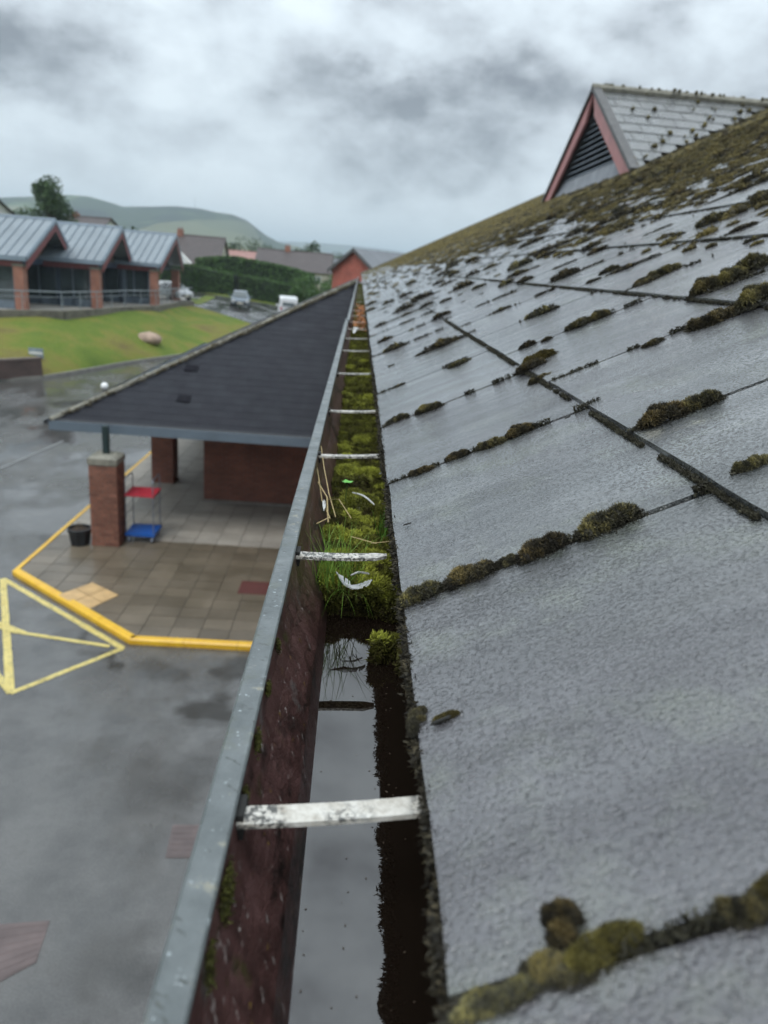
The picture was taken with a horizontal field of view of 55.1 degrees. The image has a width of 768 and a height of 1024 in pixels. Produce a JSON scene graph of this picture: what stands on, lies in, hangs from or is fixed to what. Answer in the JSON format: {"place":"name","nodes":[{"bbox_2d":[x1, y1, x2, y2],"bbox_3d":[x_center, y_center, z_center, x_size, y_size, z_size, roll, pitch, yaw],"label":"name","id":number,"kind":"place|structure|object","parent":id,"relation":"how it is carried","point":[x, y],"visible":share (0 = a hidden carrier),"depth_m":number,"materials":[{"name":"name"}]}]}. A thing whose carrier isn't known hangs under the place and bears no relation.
{"place":"outdoors","nodes":[
{"label":"outdoors","id":0,"kind":"place"},
{"bbox_2d":[0,296,190,309],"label":"patio","id":1,"kind":"structure","parent":0,"point":[38,306],"depth_m":48.85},
{"bbox_2d":[0,287,193,319],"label":"railing","id":2,"kind":"object","parent":1,"relation":"on","point":[62,314],"visible":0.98,"depth_m":44.73,"materials":[{"name":"metal"}]},
{"bbox_2d":[159,281,192,300],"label":"parked car","id":3,"kind":"object","parent":1,"relation":"on","point":[167,285],"visible":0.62,"depth_m":64.17,"materials":[{"name":"white paint"}]},
{"bbox_2d":[0,357,249,1023],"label":"car park","id":4,"kind":"structure","parent":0,"point":[108,764],"depth_m":9.58,"materials":[{"name":"asphalt"}]},
{"bbox_2d":[0,921,49,980],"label":"tactile patch","id":5,"kind":"object","parent":4,"relation":"on","point":[20,945],"visible":1,"depth_m":6.94,"materials":[{"name":"concrete"}]},
{"bbox_2d":[0,441,63,468],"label":"parking line","id":6,"kind":"object","parent":4,"relation":"on","point":[31,455],"visible":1,"depth_m":22.72,"materials":[{"name":"white paint"}]},
{"bbox_2d":[0,578,124,693],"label":"yellow hatching","id":7,"kind":"object","parent":4,"relation":"on","point":[7,683],"visible":1,"depth_m":12.36,"materials":[{"name":"paint"}]},
{"bbox_2d":[0,354,179,380],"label":"bank kerb","id":8,"kind":"structure","parent":4,"relation":"on","point":[85,369],"depth_m":38.66,"materials":[{"name":"concrete"}]},
{"bbox_2d":[165,825,198,857],"bbox_3d":[-2.120,3.724,8.344,0.630,0.006,0.507,3,18,-6],"label":"tactile patch","id":9,"kind":"object","parent":4,"relation":"on","point":[182,838],"visible":0.42,"depth_m":8.32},
{"bbox_2d":[0,306,249,374],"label":"grass bank","id":10,"kind":"structure","parent":0,"point":[80,343],"depth_m":43.26,"materials":[{"name":"plant"}]},
{"bbox_2d":[0,357,42,378],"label":"wall","id":11,"kind":"structure","parent":10,"relation":"on","point":[10,368],"depth_m":34.72,"materials":[{"name":"brown brick"}]},
{"bbox_2d":[28,347,43,358],"bbox_3d":[-17.374,-7.602,36.854,0.720,1.190,0.118,4,18,-3],"label":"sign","id":12,"kind":"object","parent":10,"relation":"on","point":[37,352],"visible":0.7,"depth_m":36.68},
{"bbox_2d":[138,331,161,344],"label":"boulder","id":13,"kind":"object","parent":10,"relation":"on","point":[148,337],"visible":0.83,"depth_m":45.91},
{"bbox_2d":[21,439,290,641],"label":"pavement","id":14,"kind":"structure","parent":0,"point":[191,567],"depth_m":15.48,"materials":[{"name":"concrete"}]},
{"bbox_2d":[67,521,90,546],"bbox_3d":[-6.629,0.456,16.047,0.499,0.490,0.499,-4,20,-24],"label":"planter","id":15,"kind":"object","parent":14,"relation":"on","point":[79,535],"visible":0.98,"depth_m":15.94,"materials":[{"name":"black plastic"}]},
{"bbox_2d":[59,583,117,608],"bbox_3d":[-5.499,1.568,13.739,0.935,0.010,0.782,16,21,32],"label":"tactile patch","id":16,"kind":"object","parent":14,"relation":"on","point":[93,590],"visible":1,"depth_m":13.76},
{"bbox_2d":[12,451,251,650],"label":"kerb","id":17,"kind":"structure","parent":14,"relation":"on","point":[101,621],"depth_m":12.79,"materials":[{"name":"yellow paint"}]},
{"bbox_2d":[124,472,161,542],"bbox_3d":[-5.386,-0.103,16.476,0.650,1.471,0.650,4,18,-3],"label":"shelf trolley","id":18,"kind":"object","parent":14,"relation":"on","point":[152,531],"visible":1,"depth_m":16.39,"materials":[{"name":"blue plastic"}]},
{"bbox_2d":[43,278,356,546],"bbox_3d":[-4.215,-4.853,24.180,6.650,5.848,18.812,4,18,-3],"label":"canopy","id":19,"kind":"object","parent":14,"relation":"on","point":[246,408],"visible":0.93,"depth_m":17.35,"materials":[{"name":"stone"}]},
{"bbox_2d":[50,281,356,420],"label":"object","id":20,"kind":"object","parent":19,"relation":"on","point":[201,351],"visible":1,"depth_m":18.41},
{"bbox_2d":[238,581,269,594],"bbox_3d":[-2.479,1.515,14.655,0.780,0.009,0.600,4,18,-3],"label":"floor mat","id":21,"kind":"object","parent":14,"relation":"on","point":[253,587],"visible":0.64,"depth_m":14.63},
{"bbox_2d":[0,195,339,258],"bbox_3d":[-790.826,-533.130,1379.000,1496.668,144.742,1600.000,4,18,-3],"label":"hills","id":22,"kind":"structure","parent":0,"point":[196,221],"depth_m":1269.01,"materials":[{"name":"plant"}]},
{"bbox_2d":[122,292,277,323],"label":"lawn","id":23,"kind":"structure","parent":0,"point":[199,301],"depth_m":68.34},
{"bbox_2d":[0,199,15,214],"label":"house","id":24,"kind":"structure","parent":23,"relation":"on","point":[4,209],"depth_m":87.49,"materials":[{"name":"white tile"}]},
{"bbox_2d":[19,175,78,221],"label":"tree","id":25,"kind":"object","parent":23,"relation":"on","point":[50,197],"visible":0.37,"depth_m":85.76,"materials":[{"name":"green plant"}]},
{"bbox_2d":[70,211,118,225],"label":"house","id":26,"kind":"structure","parent":23,"relation":"on","point":[97,220],"depth_m":91.30,"materials":[{"name":"brown tile"}]},
{"bbox_2d":[0,214,191,309],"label":"pavilion","id":27,"kind":"structure","parent":23,"relation":"on","point":[43,254],"depth_m":48.68,"materials":[{"name":"metal"}]},
{"bbox_2d":[0,265,15,308],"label":"window","id":28,"kind":"structure","parent":27,"relation":"in","point":[6,272],"depth_m":43.13,"materials":[{"name":"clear glass"}]},
{"bbox_2d":[27,265,40,303],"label":"window","id":29,"kind":"structure","parent":27,"relation":"in","point":[33,276],"depth_m":48.50,"materials":[{"name":"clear glass"}]},
{"bbox_2d":[39,265,57,302],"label":"window","id":30,"kind":"structure","parent":27,"relation":"in","point":[48,277],"depth_m":48.53,"materials":[{"name":"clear glass"}]},
{"bbox_2d":[56,267,74,305],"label":"window","id":31,"kind":"structure","parent":27,"relation":"in","point":[66,275],"depth_m":48.58,"materials":[{"name":"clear glass"}]},
{"bbox_2d":[73,268,91,307],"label":"window","id":32,"kind":"structure","parent":27,"relation":"in","point":[82,282],"depth_m":48.64,"materials":[{"name":"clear glass"}]},
{"bbox_2d":[105,268,119,300],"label":"window","id":33,"kind":"structure","parent":27,"relation":"in","point":[112,275],"depth_m":55.63,"materials":[{"name":"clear glass"}]},
{"bbox_2d":[120,269,134,302],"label":"window","id":34,"kind":"structure","parent":27,"relation":"in","point":[130,278],"depth_m":55.70,"materials":[{"name":"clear glass"}]},
{"bbox_2d":[134,270,149,304],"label":"window","id":35,"kind":"structure","parent":27,"relation":"in","point":[141,277],"depth_m":55.75,"materials":[{"name":"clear glass"}]},
{"bbox_2d":[142,227,228,266],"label":"house","id":36,"kind":"structure","parent":23,"relation":"on","point":[192,247],"depth_m":103.22,"materials":[{"name":"grey tile"}]},
{"bbox_2d":[159,264,318,303],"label":"hedge","id":37,"kind":"object","parent":23,"relation":"on","point":[201,279],"visible":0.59,"depth_m":81.09,"materials":[{"name":"green plant"}]},
{"bbox_2d":[228,249,255,258],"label":"house","id":38,"kind":"structure","parent":23,"relation":"on","point":[248,254],"depth_m":140.05,"materials":[{"name":"pink tile"}]},
{"bbox_2d":[233,236,263,251],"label":"tree","id":39,"kind":"object","parent":23,"relation":"on","point":[253,247],"visible":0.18,"depth_m":186.92,"materials":[{"name":"green plant"}]},
{"bbox_2d":[194,255,314,288],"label":"hedge","id":40,"kind":"object","parent":23,"relation":"on","point":[252,267],"visible":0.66,"depth_m":91.30,"materials":[{"name":"green plant"}]},
{"bbox_2d":[255,244,333,291],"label":"house","id":41,"kind":"structure","parent":23,"relation":"on","point":[317,264],"depth_m":111.34,"materials":[{"name":"grey tile"}]},
{"bbox_2d":[287,286,303,301],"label":"bush","id":42,"kind":"object","parent":23,"relation":"on","point":[295,291],"visible":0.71,"depth_m":76.21,"materials":[{"name":"green plant"}]},
{"bbox_2d":[290,272,317,300],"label":"bush","id":43,"kind":"object","parent":23,"relation":"on","point":[300,285],"visible":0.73,"depth_m":79.77,"materials":[{"name":"green plant"}]},
{"bbox_2d":[303,241,320,252],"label":"tree","id":44,"kind":"object","parent":23,"relation":"on","point":[312,246],"visible":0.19,"depth_m":163.54,"materials":[{"name":"green plant"}]},
{"bbox_2d":[307,278,331,297],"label":"bush","id":45,"kind":"object","parent":23,"relation":"on","point":[317,282],"visible":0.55,"depth_m":76.04,"materials":[{"name":"green plant"}]},
{"bbox_2d":[327,248,402,287],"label":"house","id":46,"kind":"structure","parent":23,"relation":"on","point":[351,264],"depth_m":57.69,"materials":[{"name":"red brick"}]},
{"bbox_2d":[192,292,277,322],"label":"road","id":47,"kind":"structure","parent":0,"point":[256,311],"depth_m":67.93,"materials":[{"name":"asphalt"}]},
{"bbox_2d":[229,290,251,308],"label":"parked car","id":48,"kind":"object","parent":47,"relation":"on","point":[240,297],"visible":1,"depth_m":68.25,"materials":[{"name":"grey paint"}]},
{"bbox_2d":[276,295,297,311],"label":"parked car","id":49,"kind":"object","parent":47,"relation":"on","point":[285,302],"visible":0.41,"depth_m":68.37,"materials":[{"name":"white paint"}]},
{"bbox_2d":[278,241,405,255],"bbox_3d":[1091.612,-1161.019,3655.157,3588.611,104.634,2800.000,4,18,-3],"label":"distant hills","id":50,"kind":"structure","parent":0,"point":[336,248],"depth_m":3472.52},
{"bbox_2d":[0,0,767,252],"label":"sky","id":51,"kind":"structure","parent":0,"point":[406,126],"materials":[{"name":"grey"}]},
{"bbox_2d":[361,83,767,1023],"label":"slate roofed building","id":52,"kind":"structure","parent":0,"point":[597,749],"depth_m":0.44,"materials":[{"name":"stone"}]},
{"bbox_2d":[142,278,420,1023],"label":"gutter","id":53,"kind":"object","parent":52,"relation":"attached to","point":[261,837],"visible":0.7,"depth_m":0.37,"materials":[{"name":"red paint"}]},
{"bbox_2d":[201,637,281,998],"bbox_3d":[-0.069,0.138,0.390,0.008,0.032,0.258,4,18,-3],"label":"wall moss","id":54,"kind":"object","parent":53,"relation":"on","point":[229,882],"depth_m":0.30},
{"bbox_2d":[317,283,402,676],"bbox_3d":[-0.221,-2.004,6.994,0.154,0.078,13.475,4,18,-3],"label":"gutter moss","id":55,"kind":"object","parent":53,"relation":"in","point":[357,433],"visible":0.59,"depth_m":0.92,"materials":[{"name":"plant"}]},
{"bbox_2d":[302,518,387,613],"bbox_3d":[-0.036,0.047,0.712,0.081,0.080,0.106,-7,22,-32],"label":"grass tuft","id":56,"kind":"object","parent":55,"relation":"on","point":[330,573],"visible":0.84,"depth_m":0.71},
{"bbox_2d":[336,571,371,588],"bbox_3d":[-0.028,0.065,0.693,0.036,0.011,0.020,4,18,-3],"label":"feather","id":57,"kind":"object","parent":55,"relation":"on","point":[362,585],"visible":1,"depth_m":0.69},
{"bbox_2d":[351,303,365,331],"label":"dead leaves","id":58,"kind":"object","parent":55,"relation":"on","point":[360,315],"visible":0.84,"depth_m":3.98,"materials":[{"name":"brown plant"}]},
{"bbox_2d":[373,512,388,544],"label":"grass tuft","id":59,"kind":"object","parent":55,"relation":"on","point":[384,531],"visible":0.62,"depth_m":0.85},
{"bbox_2d":[289,613,441,1023],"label":"gutter water","id":60,"kind":"structure","parent":53,"relation":"in","point":[361,731],"depth_m":0.42,"materials":[{"name":"black liquid"}]},
{"bbox_2d":[382,341,406,353],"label":"moss clump","id":61,"kind":"object","parent":52,"relation":"on","point":[393,346],"visible":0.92,"depth_m":1.95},
{"bbox_2d":[385,412,409,423],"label":"moss clump","id":62,"kind":"object","parent":52,"relation":"on","point":[398,417],"visible":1,"depth_m":1.11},
{"bbox_2d":[365,312,461,1023],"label":"eave moss","id":63,"kind":"object","parent":52,"relation":"attached to","point":[436,954],"visible":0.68,"depth_m":0.34,"materials":[{"name":"plant"}]},
{"bbox_2d":[405,705,427,737],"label":"moss clump","id":64,"kind":"object","parent":52,"relation":"on","point":[417,716],"visible":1,"depth_m":0.39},
{"bbox_2d":[390,579,446,613],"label":"moss clump","id":65,"kind":"object","parent":52,"relation":"on","point":[424,590],"visible":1,"depth_m":0.52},
{"bbox_2d":[407,465,436,477],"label":"moss clump","id":66,"kind":"object","parent":52,"relation":"on","point":[422,469],"visible":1,"depth_m":0.81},
{"bbox_2d":[412,290,435,302],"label":"moss clump","id":67,"kind":"object","parent":52,"relation":"on","point":[423,295],"visible":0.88,"depth_m":3.25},
{"bbox_2d":[413,401,445,415],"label":"moss clump","id":68,"kind":"object","parent":52,"relation":"on","point":[423,408],"visible":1,"depth_m":1.09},
{"bbox_2d":[422,336,461,353],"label":"moss clump","id":69,"kind":"object","parent":52,"relation":"on","point":[440,342],"visible":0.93,"depth_m":1.66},
{"bbox_2d":[431,709,462,724],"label":"moss clump","id":70,"kind":"object","parent":52,"relation":"on","point":[453,713],"visible":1,"depth_m":0.38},
{"bbox_2d":[443,448,471,462],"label":"moss clump","id":71,"kind":"object","parent":52,"relation":"on","point":[460,453],"visible":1,"depth_m":0.81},
{"bbox_2d":[452,278,475,291],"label":"moss clump","id":72,"kind":"object","parent":52,"relation":"on","point":[462,284],"visible":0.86,"depth_m":2.95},
{"bbox_2d":[442,558,500,592],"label":"moss clump","id":73,"kind":"object","parent":52,"relation":"on","point":[463,574],"visible":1,"depth_m":0.52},
{"bbox_2d":[475,436,509,451],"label":"moss clump","id":74,"kind":"object","parent":52,"relation":"on","point":[490,443],"visible":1,"depth_m":0.80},
{"bbox_2d":[439,972,556,1023],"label":"moss clump","id":75,"kind":"object","parent":52,"relation":"on","point":[486,1002],"visible":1,"depth_m":0.23,"materials":[{"name":"plant"}]},
{"bbox_2d":[494,553,517,570],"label":"moss clump","id":76,"kind":"object","parent":52,"relation":"on","point":[506,561],"visible":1,"depth_m":0.52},
{"bbox_2d":[506,257,536,271],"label":"moss clump","id":77,"kind":"object","parent":52,"relation":"on","point":[516,264],"visible":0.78,"depth_m":2.77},
{"bbox_2d":[504,421,539,439],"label":"moss clump","id":78,"kind":"object","parent":52,"relation":"on","point":[515,430],"visible":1,"depth_m":0.80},
{"bbox_2d":[517,339,537,350],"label":"moss clump","id":79,"kind":"object","parent":52,"relation":"on","point":[528,343],"visible":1,"depth_m":1.24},
{"bbox_2d":[511,357,551,376],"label":"moss clump","id":80,"kind":"object","parent":52,"relation":"on","point":[529,364],"visible":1,"depth_m":1.07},
{"bbox_2d":[521,348,558,363],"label":"moss clump","id":81,"kind":"object","parent":52,"relation":"on","point":[544,353],"visible":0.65,"depth_m":1.10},
{"bbox_2d":[527,371,552,385],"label":"moss clump","id":82,"kind":"object","parent":52,"relation":"on","point":[532,380],"visible":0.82,"depth_m":1.00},
{"bbox_2d":[524,303,560,319],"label":"moss clump","id":83,"kind":"object","parent":52,"relation":"on","point":[543,309],"visible":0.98,"depth_m":1.51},
{"bbox_2d":[513,530,574,565],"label":"moss clump","id":84,"kind":"object","parent":52,"relation":"on","point":[536,547],"visible":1,"depth_m":0.52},
{"bbox_2d":[531,241,559,257],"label":"moss clump","id":85,"kind":"object","parent":52,"relation":"on","point":[548,247],"visible":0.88,"depth_m":2.91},
{"bbox_2d":[516,946,603,994],"bbox_3d":[0.055,0.147,0.237,0.031,0.008,0.015,-16,19,23],"label":"moss clump","id":86,"kind":"object","parent":52,"relation":"on","point":[547,966],"visible":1,"depth_m":0.24,"materials":[{"name":"plant"}]},
{"bbox_2d":[538,895,587,951],"bbox_3d":[0.059,0.138,0.249,0.017,0.016,0.024,-8,23,40],"label":"moss clump","id":87,"kind":"object","parent":52,"relation":"on","point":[560,918],"visible":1,"depth_m":0.25,"materials":[{"name":"plant"}]},
{"bbox_2d":[362,108,767,334],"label":"roof moss","id":88,"kind":"object","parent":52,"relation":"on","point":[481,231],"visible":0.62,"depth_m":5.10,"materials":[{"name":"plant"}]},
{"bbox_2d":[547,266,583,283],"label":"moss clump","id":89,"kind":"object","parent":52,"relation":"on","point":[565,272],"visible":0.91,"depth_m":1.91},
{"bbox_2d":[367,142,767,973],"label":"moss","id":90,"kind":"object","parent":52,"relation":"on","point":[673,932],"visible":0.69,"depth_m":0.72,"materials":[{"name":"plant"}]},
{"bbox_2d":[563,223,590,237],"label":"moss clump","id":91,"kind":"object","parent":52,"relation":"on","point":[577,229],"visible":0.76,"depth_m":3.19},
{"bbox_2d":[563,316,592,332],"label":"moss clump","id":92,"kind":"object","parent":52,"relation":"on","point":[580,322],"visible":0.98,"depth_m":1.23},
{"bbox_2d":[588,308,614,322],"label":"moss clump","id":93,"kind":"object","parent":52,"relation":"on","point":[597,314],"visible":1,"depth_m":1.22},
{"bbox_2d":[557,915,649,989],"bbox_3d":[0.069,0.141,0.238,0.041,0.010,0.017,-27,18,-11],"label":"moss clump","id":94,"kind":"object","parent":52,"relation":"on","point":[585,954],"visible":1,"depth_m":0.24,"materials":[{"name":"plant"}]},
{"bbox_2d":[570,501,648,542],"bbox_3d":[0.157,0.006,0.517,0.069,0.021,0.033,-24,18,-2],"label":"moss clump","id":95,"kind":"object","parent":52,"relation":"on","point":[595,524],"visible":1,"depth_m":0.51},
{"bbox_2d":[609,205,637,219],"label":"moss clump","id":96,"kind":"object","parent":52,"relation":"on","point":[621,213],"visible":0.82,"depth_m":3.01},
{"bbox_2d":[634,274,662,286],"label":"moss clump","id":97,"kind":"object","parent":52,"relation":"on","point":[648,279],"visible":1,"depth_m":1.34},
{"bbox_2d":[640,337,666,348],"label":"moss clump","id":98,"kind":"object","parent":52,"relation":"on","point":[652,341],"visible":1,"depth_m":0.93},
{"bbox_2d":[626,399,698,436],"bbox_3d":[0.250,-0.088,0.661,0.070,0.024,0.036,-21,18,6],"label":"moss clump","id":99,"kind":"object","parent":52,"relation":"on","point":[654,415],"visible":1,"depth_m":0.65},
{"bbox_2d":[648,262,683,275],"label":"moss clump","id":100,"kind":"object","parent":52,"relation":"on","point":[665,269],"visible":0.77,"depth_m":1.36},
{"bbox_2d":[602,83,767,163],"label":"dormer moss","id":101,"kind":"object","parent":52,"relation":"on","point":[692,130],"visible":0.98,"depth_m":10.02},
{"bbox_2d":[682,274,717,301],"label":"moss clump","id":102,"kind":"object","parent":52,"relation":"on","point":[702,285],"visible":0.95,"depth_m":1.08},
{"bbox_2d":[681,387,728,413],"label":"moss clump","id":103,"kind":"object","parent":52,"relation":"on","point":[705,398],"visible":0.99,"depth_m":0.65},
{"bbox_2d":[693,210,726,229],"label":"moss clump","id":104,"kind":"object","parent":52,"relation":"on","point":[711,217],"visible":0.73,"depth_m":1.75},
{"bbox_2d":[682,305,740,333],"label":"moss clump","id":105,"kind":"object","parent":52,"relation":"on","point":[714,317],"visible":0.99,"depth_m":0.91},
{"bbox_2d":[710,264,753,290],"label":"moss clump","id":106,"kind":"object","parent":52,"relation":"on","point":[727,275],"visible":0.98,"depth_m":1.07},
{"bbox_2d":[703,882,767,932],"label":"moss clump","id":107,"kind":"object","parent":52,"relation":"on","point":[744,908],"visible":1,"depth_m":0.23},
{"bbox_2d":[728,182,758,194],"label":"moss clump","id":108,"kind":"object","parent":52,"relation":"on","point":[742,187],"visible":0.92,"depth_m":2.14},
{"bbox_2d":[729,220,758,233],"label":"moss clump","id":109,"kind":"object","parent":52,"relation":"on","point":[742,226],"visible":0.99,"depth_m":1.48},
{"bbox_2d":[728,281,767,316],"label":"moss clump","id":110,"kind":"object","parent":52,"relation":"on","point":[751,296],"visible":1,"depth_m":0.90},
{"bbox_2d":[729,453,767,475],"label":"moss clump","id":111,"kind":"object","parent":52,"relation":"on","point":[752,462],"visible":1,"depth_m":0.51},
{"bbox_2d":[732,251,767,271],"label":"moss clump","id":112,"kind":"object","parent":52,"relation":"on","point":[752,261],"visible":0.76,"depth_m":1.09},
{"bbox_2d":[737,170,767,184],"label":"moss clump","id":113,"kind":"object","parent":52,"relation":"on","point":[754,175],"visible":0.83,"depth_m":2.30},
{"bbox_2d":[743,191,767,206],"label":"moss clump","id":114,"kind":"object","parent":52,"relation":"on","point":[758,197],"visible":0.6,"depth_m":1.74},
{"bbox_2d":[751,870,767,908],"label":"moss clump","id":115,"kind":"object","parent":52,"relation":"on","point":[763,880],"visible":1,"depth_m":0.23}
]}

